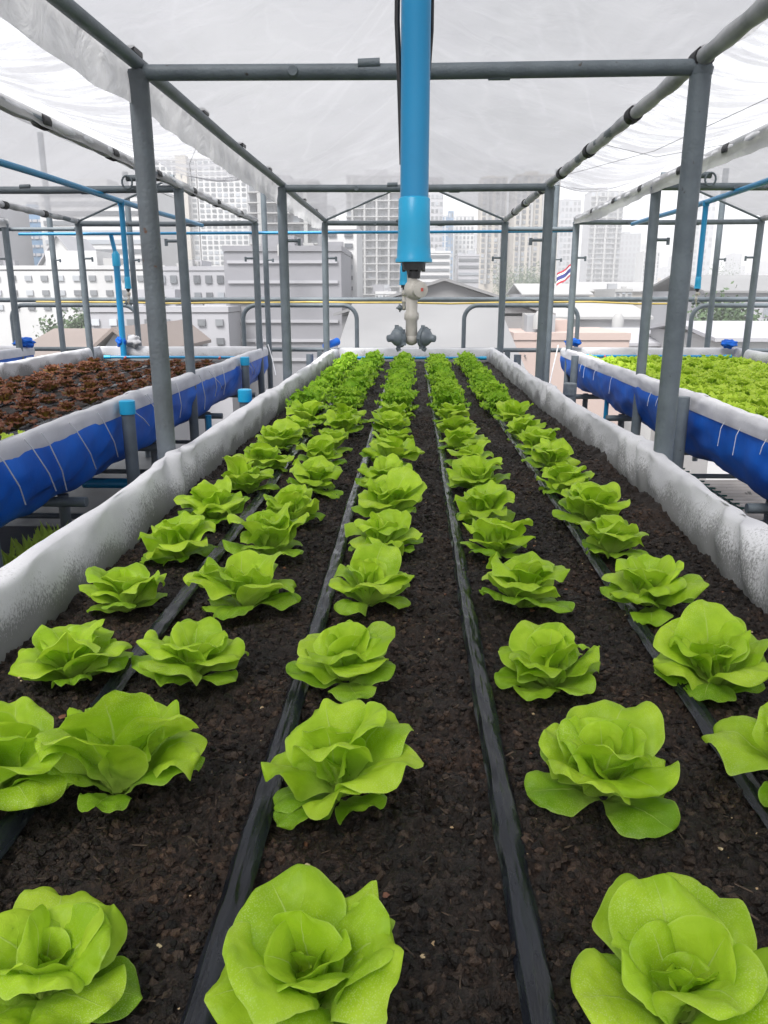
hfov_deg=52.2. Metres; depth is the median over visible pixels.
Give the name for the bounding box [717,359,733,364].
young lettuce
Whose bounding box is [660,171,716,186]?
wire bracket
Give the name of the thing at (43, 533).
plants
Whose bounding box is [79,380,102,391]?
red oak lettuce
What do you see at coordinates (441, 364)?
frilly lettuce
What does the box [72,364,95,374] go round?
red oak lettuce
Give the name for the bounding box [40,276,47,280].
window
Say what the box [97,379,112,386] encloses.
red oak lettuce
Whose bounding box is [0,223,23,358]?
tunnel frame
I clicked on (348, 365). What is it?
frilly lettuce
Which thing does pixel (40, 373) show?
red oak lettuce
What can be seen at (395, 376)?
frilly lettuce
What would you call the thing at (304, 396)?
frilly lettuce
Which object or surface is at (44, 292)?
window
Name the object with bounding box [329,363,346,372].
frilly lettuce
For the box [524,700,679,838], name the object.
butterhead lettuce
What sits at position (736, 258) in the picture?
tower block
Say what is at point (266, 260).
tall post
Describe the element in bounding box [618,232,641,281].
tower block
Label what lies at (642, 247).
tower block
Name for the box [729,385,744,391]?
young lettuce
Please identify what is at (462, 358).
frilly lettuce
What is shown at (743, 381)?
young lettuce
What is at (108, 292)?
window
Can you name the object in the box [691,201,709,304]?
hanging sprinkler
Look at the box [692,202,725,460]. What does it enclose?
tall post
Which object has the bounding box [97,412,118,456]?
lashing cord
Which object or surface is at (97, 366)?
red oak lettuce
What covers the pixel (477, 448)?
butterhead lettuce
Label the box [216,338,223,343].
window
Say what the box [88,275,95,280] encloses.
window
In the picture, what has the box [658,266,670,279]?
distant tower
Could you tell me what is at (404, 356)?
frilly lettuce
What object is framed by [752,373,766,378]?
young lettuce
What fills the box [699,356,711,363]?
young lettuce
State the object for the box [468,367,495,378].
frilly lettuce
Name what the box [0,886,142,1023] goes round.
butterhead lettuce
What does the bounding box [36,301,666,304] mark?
hose
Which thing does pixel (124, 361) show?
red oak lettuce
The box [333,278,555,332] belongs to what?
warehouse
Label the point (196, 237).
windows
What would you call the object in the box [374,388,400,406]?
frilly lettuce
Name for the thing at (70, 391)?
red oak lettuce
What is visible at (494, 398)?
frilly lettuce
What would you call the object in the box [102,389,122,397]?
red oak lettuce
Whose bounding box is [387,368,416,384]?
frilly lettuce
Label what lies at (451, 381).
frilly lettuce
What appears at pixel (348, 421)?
butterhead lettuce
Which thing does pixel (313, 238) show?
window
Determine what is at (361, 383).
frilly lettuce
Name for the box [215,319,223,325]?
window
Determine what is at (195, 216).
hotel tower
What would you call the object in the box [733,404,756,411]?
young lettuce
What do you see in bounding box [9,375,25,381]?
red oak lettuce
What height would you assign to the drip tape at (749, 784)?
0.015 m
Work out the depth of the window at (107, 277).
82.38 m
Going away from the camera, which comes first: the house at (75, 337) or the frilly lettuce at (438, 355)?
the frilly lettuce at (438, 355)
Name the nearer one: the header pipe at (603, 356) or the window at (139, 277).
the header pipe at (603, 356)
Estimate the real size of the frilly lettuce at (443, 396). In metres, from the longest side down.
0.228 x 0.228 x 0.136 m
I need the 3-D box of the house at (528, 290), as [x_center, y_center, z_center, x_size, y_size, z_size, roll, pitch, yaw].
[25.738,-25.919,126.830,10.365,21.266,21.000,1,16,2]
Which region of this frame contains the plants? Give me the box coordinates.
[1,520,73,565]
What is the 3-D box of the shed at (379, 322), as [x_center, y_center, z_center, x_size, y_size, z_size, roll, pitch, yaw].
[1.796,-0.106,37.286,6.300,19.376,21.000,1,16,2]
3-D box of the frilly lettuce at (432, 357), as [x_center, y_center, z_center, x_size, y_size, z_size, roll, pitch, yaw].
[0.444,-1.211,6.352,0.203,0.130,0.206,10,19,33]
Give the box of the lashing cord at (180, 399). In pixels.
[175,383,181,416]
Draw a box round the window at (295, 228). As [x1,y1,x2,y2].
[293,226,299,230]
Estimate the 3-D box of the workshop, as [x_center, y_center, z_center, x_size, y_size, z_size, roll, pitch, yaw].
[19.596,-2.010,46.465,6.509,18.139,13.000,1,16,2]
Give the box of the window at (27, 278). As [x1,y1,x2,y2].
[24,276,31,280]
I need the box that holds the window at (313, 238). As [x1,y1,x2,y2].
[311,236,316,242]
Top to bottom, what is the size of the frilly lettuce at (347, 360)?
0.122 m
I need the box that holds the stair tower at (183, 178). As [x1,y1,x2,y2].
[175,155,193,259]
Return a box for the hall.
[641,275,767,324]
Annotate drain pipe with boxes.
[82,478,126,487]
[205,415,211,430]
[603,400,608,418]
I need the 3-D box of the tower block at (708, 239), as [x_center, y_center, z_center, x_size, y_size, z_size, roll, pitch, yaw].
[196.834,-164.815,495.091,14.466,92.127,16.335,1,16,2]
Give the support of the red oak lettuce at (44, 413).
on the soil at (9, 410)
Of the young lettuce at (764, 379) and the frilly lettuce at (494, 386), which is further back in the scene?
the young lettuce at (764, 379)
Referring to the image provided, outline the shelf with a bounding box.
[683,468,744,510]
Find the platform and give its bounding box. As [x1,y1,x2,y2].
[0,526,60,561]
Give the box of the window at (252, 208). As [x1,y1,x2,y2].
[250,206,256,211]
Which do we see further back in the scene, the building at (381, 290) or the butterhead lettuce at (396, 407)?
the building at (381, 290)
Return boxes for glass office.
[29,214,43,264]
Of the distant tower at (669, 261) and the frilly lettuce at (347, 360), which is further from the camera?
the distant tower at (669, 261)
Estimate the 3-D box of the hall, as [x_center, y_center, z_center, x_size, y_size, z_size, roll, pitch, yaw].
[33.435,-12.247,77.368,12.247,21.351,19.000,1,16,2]
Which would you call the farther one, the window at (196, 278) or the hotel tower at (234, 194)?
the hotel tower at (234, 194)
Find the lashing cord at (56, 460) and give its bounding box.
[41,433,66,490]
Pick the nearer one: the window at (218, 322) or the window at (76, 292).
the window at (218, 322)
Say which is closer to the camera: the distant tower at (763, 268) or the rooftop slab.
the rooftop slab
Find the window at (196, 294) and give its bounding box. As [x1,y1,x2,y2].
[194,292,200,296]
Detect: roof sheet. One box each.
[0,0,767,228]
[0,92,258,223]
[0,217,9,226]
[574,123,767,223]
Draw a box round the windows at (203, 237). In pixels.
[201,226,247,264]
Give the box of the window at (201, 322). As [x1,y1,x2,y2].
[197,319,205,325]
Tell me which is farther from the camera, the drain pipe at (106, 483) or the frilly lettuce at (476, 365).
the frilly lettuce at (476, 365)
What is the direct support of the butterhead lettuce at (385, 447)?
on the soil at (468, 995)
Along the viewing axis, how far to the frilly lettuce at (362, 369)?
5.27 m
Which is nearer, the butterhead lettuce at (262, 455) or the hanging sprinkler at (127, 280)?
the butterhead lettuce at (262, 455)
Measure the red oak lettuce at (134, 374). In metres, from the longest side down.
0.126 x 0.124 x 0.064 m
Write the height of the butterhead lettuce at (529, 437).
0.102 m
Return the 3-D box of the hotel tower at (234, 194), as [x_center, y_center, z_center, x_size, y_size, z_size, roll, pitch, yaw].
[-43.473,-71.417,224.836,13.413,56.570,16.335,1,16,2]
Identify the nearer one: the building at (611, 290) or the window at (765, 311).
the window at (765, 311)
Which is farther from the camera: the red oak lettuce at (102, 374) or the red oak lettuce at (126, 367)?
the red oak lettuce at (126, 367)
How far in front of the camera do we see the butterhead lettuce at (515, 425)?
3.32 m
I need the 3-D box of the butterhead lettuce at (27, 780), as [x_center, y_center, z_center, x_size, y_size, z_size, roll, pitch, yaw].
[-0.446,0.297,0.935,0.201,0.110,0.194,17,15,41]
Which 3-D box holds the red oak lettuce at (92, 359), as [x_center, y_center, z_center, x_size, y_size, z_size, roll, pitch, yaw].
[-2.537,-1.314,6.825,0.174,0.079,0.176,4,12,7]
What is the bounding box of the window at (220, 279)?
[217,275,223,282]
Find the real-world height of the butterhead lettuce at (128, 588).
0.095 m
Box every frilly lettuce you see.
[285,389,328,412]
[295,385,331,403]
[303,385,330,401]
[308,377,333,393]
[316,369,342,384]
[316,374,340,391]
[323,370,344,382]
[325,366,347,378]
[326,395,361,410]
[328,383,363,406]
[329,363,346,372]
[329,379,366,402]
[332,357,355,369]
[332,359,351,371]
[340,351,359,362]
[341,365,373,380]
[342,376,370,393]
[345,355,356,365]
[348,370,373,382]
[348,375,375,386]
[352,363,377,379]
[354,362,379,375]
[361,353,383,365]
[362,356,384,371]
[368,349,384,362]
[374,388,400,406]
[379,389,418,411]
[380,372,411,387]
[382,380,419,394]
[382,383,416,399]
[384,367,411,379]
[385,359,413,373]
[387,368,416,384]
[391,351,414,362]
[391,379,413,391]
[392,357,414,368]
[393,363,415,377]
[395,353,414,362]
[424,354,444,365]
[424,355,451,367]
[425,360,451,371]
[425,365,454,380]
[426,357,449,368]
[427,352,445,361]
[427,381,449,396]
[427,388,471,410]
[429,362,453,373]
[430,369,457,385]
[430,374,461,387]
[431,378,464,393]
[433,382,466,401]
[453,351,474,361]
[453,354,477,365]
[460,357,482,367]
[461,358,482,369]
[462,361,475,372]
[465,361,484,373]
[465,366,491,376]
[467,370,486,383]
[467,372,494,389]
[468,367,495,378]
[470,372,491,385]
[472,379,504,394]
[476,382,510,400]
[479,389,508,409]
[483,391,513,414]
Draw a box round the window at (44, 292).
[42,290,49,294]
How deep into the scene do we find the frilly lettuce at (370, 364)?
5.80 m
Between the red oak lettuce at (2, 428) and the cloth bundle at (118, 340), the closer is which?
the red oak lettuce at (2, 428)
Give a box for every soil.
[0,359,216,439]
[0,361,767,1023]
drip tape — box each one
[0,362,219,438]
[0,365,149,405]
[0,365,180,419]
[0,396,335,859]
[19,364,121,389]
[179,364,393,1023]
[424,361,557,1023]
[469,378,767,828]
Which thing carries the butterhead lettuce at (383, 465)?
on the soil at (468, 995)
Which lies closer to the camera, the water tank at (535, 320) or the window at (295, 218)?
the water tank at (535, 320)
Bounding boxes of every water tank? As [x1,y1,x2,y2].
[533,311,537,328]
[612,313,623,327]
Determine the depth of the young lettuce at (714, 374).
5.36 m
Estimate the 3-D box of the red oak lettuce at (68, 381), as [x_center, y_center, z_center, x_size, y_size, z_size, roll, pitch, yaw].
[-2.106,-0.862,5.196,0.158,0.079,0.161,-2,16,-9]
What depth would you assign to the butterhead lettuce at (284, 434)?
3.04 m
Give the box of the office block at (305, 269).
[222,235,351,399]
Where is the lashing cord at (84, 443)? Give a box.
[69,422,95,468]
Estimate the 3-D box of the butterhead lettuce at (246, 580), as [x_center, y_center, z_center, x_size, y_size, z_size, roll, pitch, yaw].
[-0.271,0.138,1.518,0.196,0.118,0.204,3,7,34]
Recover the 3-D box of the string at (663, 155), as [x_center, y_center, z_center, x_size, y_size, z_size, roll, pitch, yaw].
[1.216,-1.565,3.388,0.560,0.047,0.052,1,16,2]
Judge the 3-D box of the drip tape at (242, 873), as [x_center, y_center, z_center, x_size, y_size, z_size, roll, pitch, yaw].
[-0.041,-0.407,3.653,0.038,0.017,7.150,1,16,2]
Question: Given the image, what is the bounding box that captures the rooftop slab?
[4,451,151,526]
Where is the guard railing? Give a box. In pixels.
[0,297,767,358]
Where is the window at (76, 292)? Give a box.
[74,290,81,294]
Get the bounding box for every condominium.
[346,192,401,296]
[477,210,503,294]
[506,183,560,296]
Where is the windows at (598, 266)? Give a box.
[587,265,617,281]
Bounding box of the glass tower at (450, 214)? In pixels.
[447,211,453,279]
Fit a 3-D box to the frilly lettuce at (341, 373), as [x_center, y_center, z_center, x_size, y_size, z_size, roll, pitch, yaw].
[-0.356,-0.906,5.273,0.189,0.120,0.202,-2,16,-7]
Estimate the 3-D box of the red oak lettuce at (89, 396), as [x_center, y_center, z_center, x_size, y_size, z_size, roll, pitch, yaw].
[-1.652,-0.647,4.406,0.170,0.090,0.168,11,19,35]
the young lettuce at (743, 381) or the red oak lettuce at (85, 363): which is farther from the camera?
the red oak lettuce at (85, 363)
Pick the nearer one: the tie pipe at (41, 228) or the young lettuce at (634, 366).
the young lettuce at (634, 366)
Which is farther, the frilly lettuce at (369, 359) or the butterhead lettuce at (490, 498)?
the frilly lettuce at (369, 359)
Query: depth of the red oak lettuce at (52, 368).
6.01 m
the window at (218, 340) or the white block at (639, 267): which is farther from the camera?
the white block at (639, 267)
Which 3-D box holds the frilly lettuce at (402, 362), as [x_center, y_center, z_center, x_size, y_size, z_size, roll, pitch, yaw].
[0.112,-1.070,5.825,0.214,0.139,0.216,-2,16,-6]
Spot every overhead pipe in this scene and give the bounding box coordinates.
[0,159,203,226]
[630,178,767,225]
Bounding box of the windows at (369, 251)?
[362,250,397,292]
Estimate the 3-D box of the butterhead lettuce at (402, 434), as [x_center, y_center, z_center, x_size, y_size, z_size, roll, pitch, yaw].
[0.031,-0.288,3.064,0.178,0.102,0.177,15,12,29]
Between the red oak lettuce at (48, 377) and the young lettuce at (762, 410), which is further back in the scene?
the red oak lettuce at (48, 377)
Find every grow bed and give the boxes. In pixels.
[0,346,34,362]
[0,346,267,527]
[0,348,767,662]
[560,347,767,524]
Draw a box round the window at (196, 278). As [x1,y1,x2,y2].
[193,275,199,282]
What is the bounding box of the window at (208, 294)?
[206,292,212,296]
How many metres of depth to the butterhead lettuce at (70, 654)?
1.20 m
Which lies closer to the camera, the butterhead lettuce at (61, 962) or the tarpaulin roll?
the butterhead lettuce at (61, 962)
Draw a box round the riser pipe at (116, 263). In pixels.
[109,235,126,355]
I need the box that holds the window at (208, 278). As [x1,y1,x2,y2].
[205,275,211,282]
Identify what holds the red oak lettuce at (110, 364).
on the soil at (9, 410)
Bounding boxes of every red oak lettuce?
[0,377,7,386]
[0,381,24,391]
[0,389,20,404]
[0,409,10,417]
[0,411,37,428]
[0,422,12,433]
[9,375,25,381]
[10,397,40,410]
[15,387,41,397]
[21,375,44,385]
[31,371,45,377]
[31,406,61,419]
[36,379,64,391]
[37,393,62,403]
[40,364,62,374]
[40,373,58,380]
[53,376,77,386]
[55,400,81,411]
[56,369,76,376]
[58,386,82,397]
[60,363,77,369]
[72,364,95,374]
[72,389,106,404]
[77,360,89,366]
[79,374,96,381]
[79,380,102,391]
[86,357,103,363]
[88,362,106,371]
[93,371,110,379]
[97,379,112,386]
[102,361,119,368]
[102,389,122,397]
[107,373,129,382]
[108,368,121,374]
[114,381,138,392]
[115,358,133,365]
[117,364,135,370]
[127,371,143,377]
[129,378,151,387]
[131,361,144,367]
[140,368,150,374]
[144,375,151,382]
[170,360,177,366]
[170,366,185,375]
[171,358,184,365]
[195,363,203,368]
[199,359,214,364]
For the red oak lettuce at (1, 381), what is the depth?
5.24 m
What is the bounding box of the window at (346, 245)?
[344,243,352,247]
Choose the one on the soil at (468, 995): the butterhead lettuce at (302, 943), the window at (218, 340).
the butterhead lettuce at (302, 943)
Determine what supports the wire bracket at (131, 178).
attached to the tunnel frame at (179, 223)
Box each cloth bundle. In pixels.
[12,337,35,347]
[115,337,126,346]
[126,334,141,348]
[564,338,581,346]
[721,339,737,348]
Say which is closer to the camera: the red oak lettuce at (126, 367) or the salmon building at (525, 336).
the red oak lettuce at (126, 367)
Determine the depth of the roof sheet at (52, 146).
5.14 m
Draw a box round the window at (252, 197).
[250,195,255,201]
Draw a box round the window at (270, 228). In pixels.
[268,226,273,230]
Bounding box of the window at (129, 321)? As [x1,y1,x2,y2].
[127,319,133,325]
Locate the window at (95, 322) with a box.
[91,319,99,325]
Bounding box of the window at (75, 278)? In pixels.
[72,276,79,280]
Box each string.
[568,98,767,174]
[607,143,731,156]
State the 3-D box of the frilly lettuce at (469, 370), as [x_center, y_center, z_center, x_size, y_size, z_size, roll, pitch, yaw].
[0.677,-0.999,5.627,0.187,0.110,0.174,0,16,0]
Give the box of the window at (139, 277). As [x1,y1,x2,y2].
[137,275,143,280]
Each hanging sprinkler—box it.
[118,200,132,305]
[386,0,435,351]
[396,263,406,311]
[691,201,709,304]
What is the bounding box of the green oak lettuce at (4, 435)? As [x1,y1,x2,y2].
[0,430,24,439]
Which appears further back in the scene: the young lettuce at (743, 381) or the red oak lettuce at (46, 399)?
the young lettuce at (743, 381)
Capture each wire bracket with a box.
[121,175,174,189]
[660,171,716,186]
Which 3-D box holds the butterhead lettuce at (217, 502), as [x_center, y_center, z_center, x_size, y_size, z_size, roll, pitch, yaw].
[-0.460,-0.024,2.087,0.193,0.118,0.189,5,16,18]
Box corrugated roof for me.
[702,480,765,519]
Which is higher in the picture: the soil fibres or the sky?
the sky
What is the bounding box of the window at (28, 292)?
[26,290,33,294]
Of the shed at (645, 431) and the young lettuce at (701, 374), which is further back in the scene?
the shed at (645, 431)
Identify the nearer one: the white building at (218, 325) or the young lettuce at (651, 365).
the young lettuce at (651, 365)
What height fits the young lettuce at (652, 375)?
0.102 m
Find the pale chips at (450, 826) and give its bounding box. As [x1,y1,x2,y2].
[18,452,757,1008]
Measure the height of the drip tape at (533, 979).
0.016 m
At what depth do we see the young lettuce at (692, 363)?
6.19 m
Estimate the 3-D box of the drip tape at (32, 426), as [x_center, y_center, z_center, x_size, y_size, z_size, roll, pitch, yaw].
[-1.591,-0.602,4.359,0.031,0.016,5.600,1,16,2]
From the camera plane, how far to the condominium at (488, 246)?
203.57 m
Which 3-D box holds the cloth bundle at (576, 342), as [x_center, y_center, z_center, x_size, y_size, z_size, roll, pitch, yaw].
[1.730,-1.554,7.169,0.165,0.078,0.088,1,16,2]
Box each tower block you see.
[428,192,442,250]
[442,215,447,250]
[453,214,474,280]
[474,234,476,253]
[555,198,581,283]
[579,187,624,281]
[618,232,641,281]
[640,243,646,251]
[691,193,716,274]
[724,253,741,274]
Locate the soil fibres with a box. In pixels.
[16,444,758,1015]
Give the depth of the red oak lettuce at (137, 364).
6.54 m
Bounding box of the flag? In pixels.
[556,264,570,285]
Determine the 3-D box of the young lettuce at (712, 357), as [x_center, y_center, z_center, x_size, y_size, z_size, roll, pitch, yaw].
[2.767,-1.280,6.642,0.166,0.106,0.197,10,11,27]
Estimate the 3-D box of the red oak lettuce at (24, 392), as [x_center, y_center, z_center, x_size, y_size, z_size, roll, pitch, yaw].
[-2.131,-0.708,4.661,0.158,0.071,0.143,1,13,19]
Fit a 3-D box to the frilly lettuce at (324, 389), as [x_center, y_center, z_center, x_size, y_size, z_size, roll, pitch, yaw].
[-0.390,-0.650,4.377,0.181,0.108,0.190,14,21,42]
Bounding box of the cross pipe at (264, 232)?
[18,230,572,235]
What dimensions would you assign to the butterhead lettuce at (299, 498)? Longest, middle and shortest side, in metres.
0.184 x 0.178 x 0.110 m
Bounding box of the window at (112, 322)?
[109,319,117,325]
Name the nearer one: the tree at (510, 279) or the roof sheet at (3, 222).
the roof sheet at (3, 222)
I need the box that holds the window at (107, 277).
[104,275,111,280]
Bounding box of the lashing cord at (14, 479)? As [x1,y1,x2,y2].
[0,456,25,504]
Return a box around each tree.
[33,307,93,336]
[488,249,540,296]
[513,266,563,283]
[687,281,767,320]
[704,259,744,274]
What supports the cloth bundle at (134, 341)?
on the grow bed at (132, 432)
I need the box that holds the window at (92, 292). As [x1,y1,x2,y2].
[90,290,96,294]
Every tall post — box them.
[46,217,65,351]
[125,199,150,456]
[260,193,273,388]
[544,182,561,382]
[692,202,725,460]
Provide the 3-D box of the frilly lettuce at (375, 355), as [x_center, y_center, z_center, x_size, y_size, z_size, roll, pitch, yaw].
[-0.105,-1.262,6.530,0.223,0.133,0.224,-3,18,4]
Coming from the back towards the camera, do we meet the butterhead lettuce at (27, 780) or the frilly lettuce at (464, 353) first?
the frilly lettuce at (464, 353)
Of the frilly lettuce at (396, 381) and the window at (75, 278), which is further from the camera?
the window at (75, 278)
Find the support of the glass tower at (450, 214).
on the ground
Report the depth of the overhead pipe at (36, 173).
4.22 m
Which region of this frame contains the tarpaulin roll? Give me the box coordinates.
[330,338,339,347]
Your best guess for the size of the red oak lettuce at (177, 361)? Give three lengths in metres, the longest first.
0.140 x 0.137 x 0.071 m
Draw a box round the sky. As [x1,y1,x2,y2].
[0,17,767,281]
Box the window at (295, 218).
[293,216,298,221]
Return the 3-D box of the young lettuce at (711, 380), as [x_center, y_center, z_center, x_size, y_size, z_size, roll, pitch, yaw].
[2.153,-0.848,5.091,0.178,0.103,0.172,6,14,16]
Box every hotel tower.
[155,156,201,259]
[196,158,250,265]
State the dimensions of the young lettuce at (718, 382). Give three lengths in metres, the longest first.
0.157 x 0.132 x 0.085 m
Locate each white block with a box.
[328,219,362,296]
[634,251,659,281]
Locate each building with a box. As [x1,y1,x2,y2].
[0,251,165,345]
[90,289,240,425]
[163,260,225,304]
[373,284,396,296]
[418,247,450,283]
[455,250,479,287]
[508,313,630,424]
[593,284,632,302]
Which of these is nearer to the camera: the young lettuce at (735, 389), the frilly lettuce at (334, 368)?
the young lettuce at (735, 389)
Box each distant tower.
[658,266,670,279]
[668,256,671,266]
[740,265,745,274]
[759,261,767,274]
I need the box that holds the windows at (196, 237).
[192,236,199,258]
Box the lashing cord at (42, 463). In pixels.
[24,439,56,490]
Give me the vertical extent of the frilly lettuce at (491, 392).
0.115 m
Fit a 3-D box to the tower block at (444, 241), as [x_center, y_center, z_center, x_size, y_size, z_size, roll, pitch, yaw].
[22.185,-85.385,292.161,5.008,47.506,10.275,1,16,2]
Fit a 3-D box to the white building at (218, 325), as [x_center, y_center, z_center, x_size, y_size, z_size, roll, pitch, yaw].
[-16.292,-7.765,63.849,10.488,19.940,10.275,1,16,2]
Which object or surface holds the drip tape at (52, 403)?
on the soil at (9, 410)
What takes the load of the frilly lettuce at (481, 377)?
on the soil at (468, 995)
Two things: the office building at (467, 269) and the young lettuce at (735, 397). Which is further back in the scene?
the office building at (467, 269)
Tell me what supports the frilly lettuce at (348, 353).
on the soil at (468, 995)
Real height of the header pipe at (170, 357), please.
0.034 m
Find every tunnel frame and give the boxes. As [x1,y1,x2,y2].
[0,112,264,567]
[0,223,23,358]
[46,0,713,460]
[563,138,767,434]
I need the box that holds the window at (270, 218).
[267,216,273,221]
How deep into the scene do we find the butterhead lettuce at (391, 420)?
3.37 m
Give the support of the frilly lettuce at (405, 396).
on the soil at (468, 995)
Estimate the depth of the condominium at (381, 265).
179.94 m
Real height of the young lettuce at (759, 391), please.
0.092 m
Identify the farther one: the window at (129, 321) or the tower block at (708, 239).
the tower block at (708, 239)
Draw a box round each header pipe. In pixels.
[104,355,234,359]
[340,356,486,359]
[586,354,731,357]
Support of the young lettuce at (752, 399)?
on the soil
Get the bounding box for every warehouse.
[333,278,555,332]
[553,303,653,327]
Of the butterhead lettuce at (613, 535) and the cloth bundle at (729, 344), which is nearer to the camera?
the butterhead lettuce at (613, 535)
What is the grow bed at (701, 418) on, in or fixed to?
on the platform
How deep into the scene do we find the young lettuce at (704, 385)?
4.79 m
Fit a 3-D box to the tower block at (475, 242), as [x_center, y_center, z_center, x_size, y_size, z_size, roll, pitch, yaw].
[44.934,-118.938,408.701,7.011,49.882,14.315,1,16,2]
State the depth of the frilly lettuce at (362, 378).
4.92 m
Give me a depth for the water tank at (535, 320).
44.69 m
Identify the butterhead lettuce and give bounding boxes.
[0,696,79,810]
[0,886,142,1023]
[8,619,133,687]
[34,690,207,812]
[79,562,167,613]
[131,616,248,686]
[138,511,217,565]
[173,475,249,523]
[183,550,300,619]
[204,864,403,1023]
[221,455,279,493]
[222,502,309,556]
[232,442,293,471]
[255,418,303,450]
[261,698,423,829]
[262,484,325,524]
[277,415,315,436]
[285,399,327,424]
[286,455,342,498]
[286,620,395,702]
[296,434,346,465]
[318,409,363,433]
[319,428,352,452]
[328,542,413,615]
[334,402,368,422]
[344,508,423,555]
[351,466,426,516]
[355,453,414,488]
[359,431,424,464]
[367,410,411,431]
[371,428,413,448]
[373,401,415,421]
[432,402,469,422]
[436,415,476,432]
[438,426,487,449]
[444,440,493,465]
[446,455,510,488]
[453,480,514,523]
[460,517,535,557]
[479,551,574,612]
[493,400,533,421]
[494,620,599,700]
[505,415,546,439]
[515,426,561,455]
[521,438,580,470]
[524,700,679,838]
[536,463,594,494]
[552,481,629,524]
[570,872,767,1023]
[573,514,648,558]
[600,554,708,626]
[653,599,767,702]
[701,702,767,806]
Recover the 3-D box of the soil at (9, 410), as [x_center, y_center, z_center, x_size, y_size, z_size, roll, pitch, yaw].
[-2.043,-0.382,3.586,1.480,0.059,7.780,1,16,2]
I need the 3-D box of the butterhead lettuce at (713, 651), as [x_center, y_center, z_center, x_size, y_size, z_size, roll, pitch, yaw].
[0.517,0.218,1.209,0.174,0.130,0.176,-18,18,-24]
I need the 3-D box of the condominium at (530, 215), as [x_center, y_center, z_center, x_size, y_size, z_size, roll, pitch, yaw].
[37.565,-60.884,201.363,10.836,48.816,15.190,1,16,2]
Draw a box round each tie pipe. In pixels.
[0,227,74,230]
[508,227,572,230]
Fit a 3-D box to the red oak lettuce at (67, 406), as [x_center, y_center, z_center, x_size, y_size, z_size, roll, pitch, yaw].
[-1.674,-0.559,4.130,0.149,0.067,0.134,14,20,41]
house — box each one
[33,328,110,356]
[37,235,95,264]
[93,320,210,448]
[506,284,593,296]
[566,282,656,308]
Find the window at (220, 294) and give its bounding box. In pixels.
[218,292,224,296]
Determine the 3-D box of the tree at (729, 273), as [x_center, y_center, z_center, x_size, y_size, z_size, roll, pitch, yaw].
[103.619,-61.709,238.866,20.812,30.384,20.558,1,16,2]
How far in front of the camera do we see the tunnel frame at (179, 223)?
4.92 m
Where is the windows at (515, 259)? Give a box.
[513,252,536,281]
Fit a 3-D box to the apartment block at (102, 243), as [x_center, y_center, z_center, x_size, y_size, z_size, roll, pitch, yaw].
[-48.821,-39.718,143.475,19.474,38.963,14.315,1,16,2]
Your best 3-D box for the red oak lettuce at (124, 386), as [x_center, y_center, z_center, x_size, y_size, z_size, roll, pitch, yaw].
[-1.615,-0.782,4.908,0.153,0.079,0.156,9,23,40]
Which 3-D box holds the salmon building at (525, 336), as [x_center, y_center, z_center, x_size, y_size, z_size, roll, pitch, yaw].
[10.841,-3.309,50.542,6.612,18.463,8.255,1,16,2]
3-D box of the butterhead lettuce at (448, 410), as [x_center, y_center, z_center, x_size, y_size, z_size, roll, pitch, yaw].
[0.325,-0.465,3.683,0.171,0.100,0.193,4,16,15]
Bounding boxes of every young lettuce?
[605,355,620,362]
[620,362,633,366]
[622,356,636,362]
[629,364,647,369]
[646,363,660,368]
[646,373,659,378]
[647,354,661,360]
[681,367,698,374]
[681,373,702,384]
[685,356,699,360]
[685,384,702,392]
[685,387,701,392]
[686,360,700,366]
[689,378,706,384]
[690,371,708,376]
[697,362,719,370]
[697,368,712,372]
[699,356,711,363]
[699,387,721,395]
[701,354,718,360]
[701,383,714,387]
[704,374,729,383]
[708,383,727,388]
[708,391,731,399]
[709,372,726,376]
[712,366,731,373]
[714,354,730,360]
[715,377,731,384]
[715,388,734,394]
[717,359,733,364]
[720,394,747,402]
[723,370,737,375]
[724,382,736,389]
[724,390,744,395]
[724,400,735,405]
[725,361,739,365]
[726,375,745,384]
[728,356,745,362]
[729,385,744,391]
[731,376,753,386]
[732,401,753,405]
[733,370,751,375]
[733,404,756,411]
[736,358,751,364]
[736,383,760,396]
[737,373,755,379]
[738,393,755,402]
[744,368,761,376]
[747,366,765,371]
[747,393,767,405]
[748,362,765,367]
[749,388,767,396]
[750,377,767,382]
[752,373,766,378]
[752,406,767,417]
[755,381,767,392]
[756,396,767,407]
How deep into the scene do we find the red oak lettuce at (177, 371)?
5.96 m
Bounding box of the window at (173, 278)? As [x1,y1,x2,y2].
[170,275,176,282]
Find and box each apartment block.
[0,208,33,270]
[40,193,177,265]
[247,185,326,245]
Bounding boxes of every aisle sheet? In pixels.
[0,18,238,181]
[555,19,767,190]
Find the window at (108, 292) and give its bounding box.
[106,290,112,294]
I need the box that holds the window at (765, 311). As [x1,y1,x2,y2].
[763,308,767,316]
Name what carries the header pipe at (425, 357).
on the soil at (468, 995)
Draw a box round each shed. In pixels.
[338,302,524,368]
[606,328,661,439]
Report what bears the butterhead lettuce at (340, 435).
on the soil at (468, 995)
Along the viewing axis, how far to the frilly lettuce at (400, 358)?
6.15 m
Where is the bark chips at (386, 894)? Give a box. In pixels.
[58,466,754,897]
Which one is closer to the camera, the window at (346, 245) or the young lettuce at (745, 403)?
the young lettuce at (745, 403)
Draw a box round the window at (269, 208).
[267,206,273,211]
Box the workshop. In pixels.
[650,321,767,479]
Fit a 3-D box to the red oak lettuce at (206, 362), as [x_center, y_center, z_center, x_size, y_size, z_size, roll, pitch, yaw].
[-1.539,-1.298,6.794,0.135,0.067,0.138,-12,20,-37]

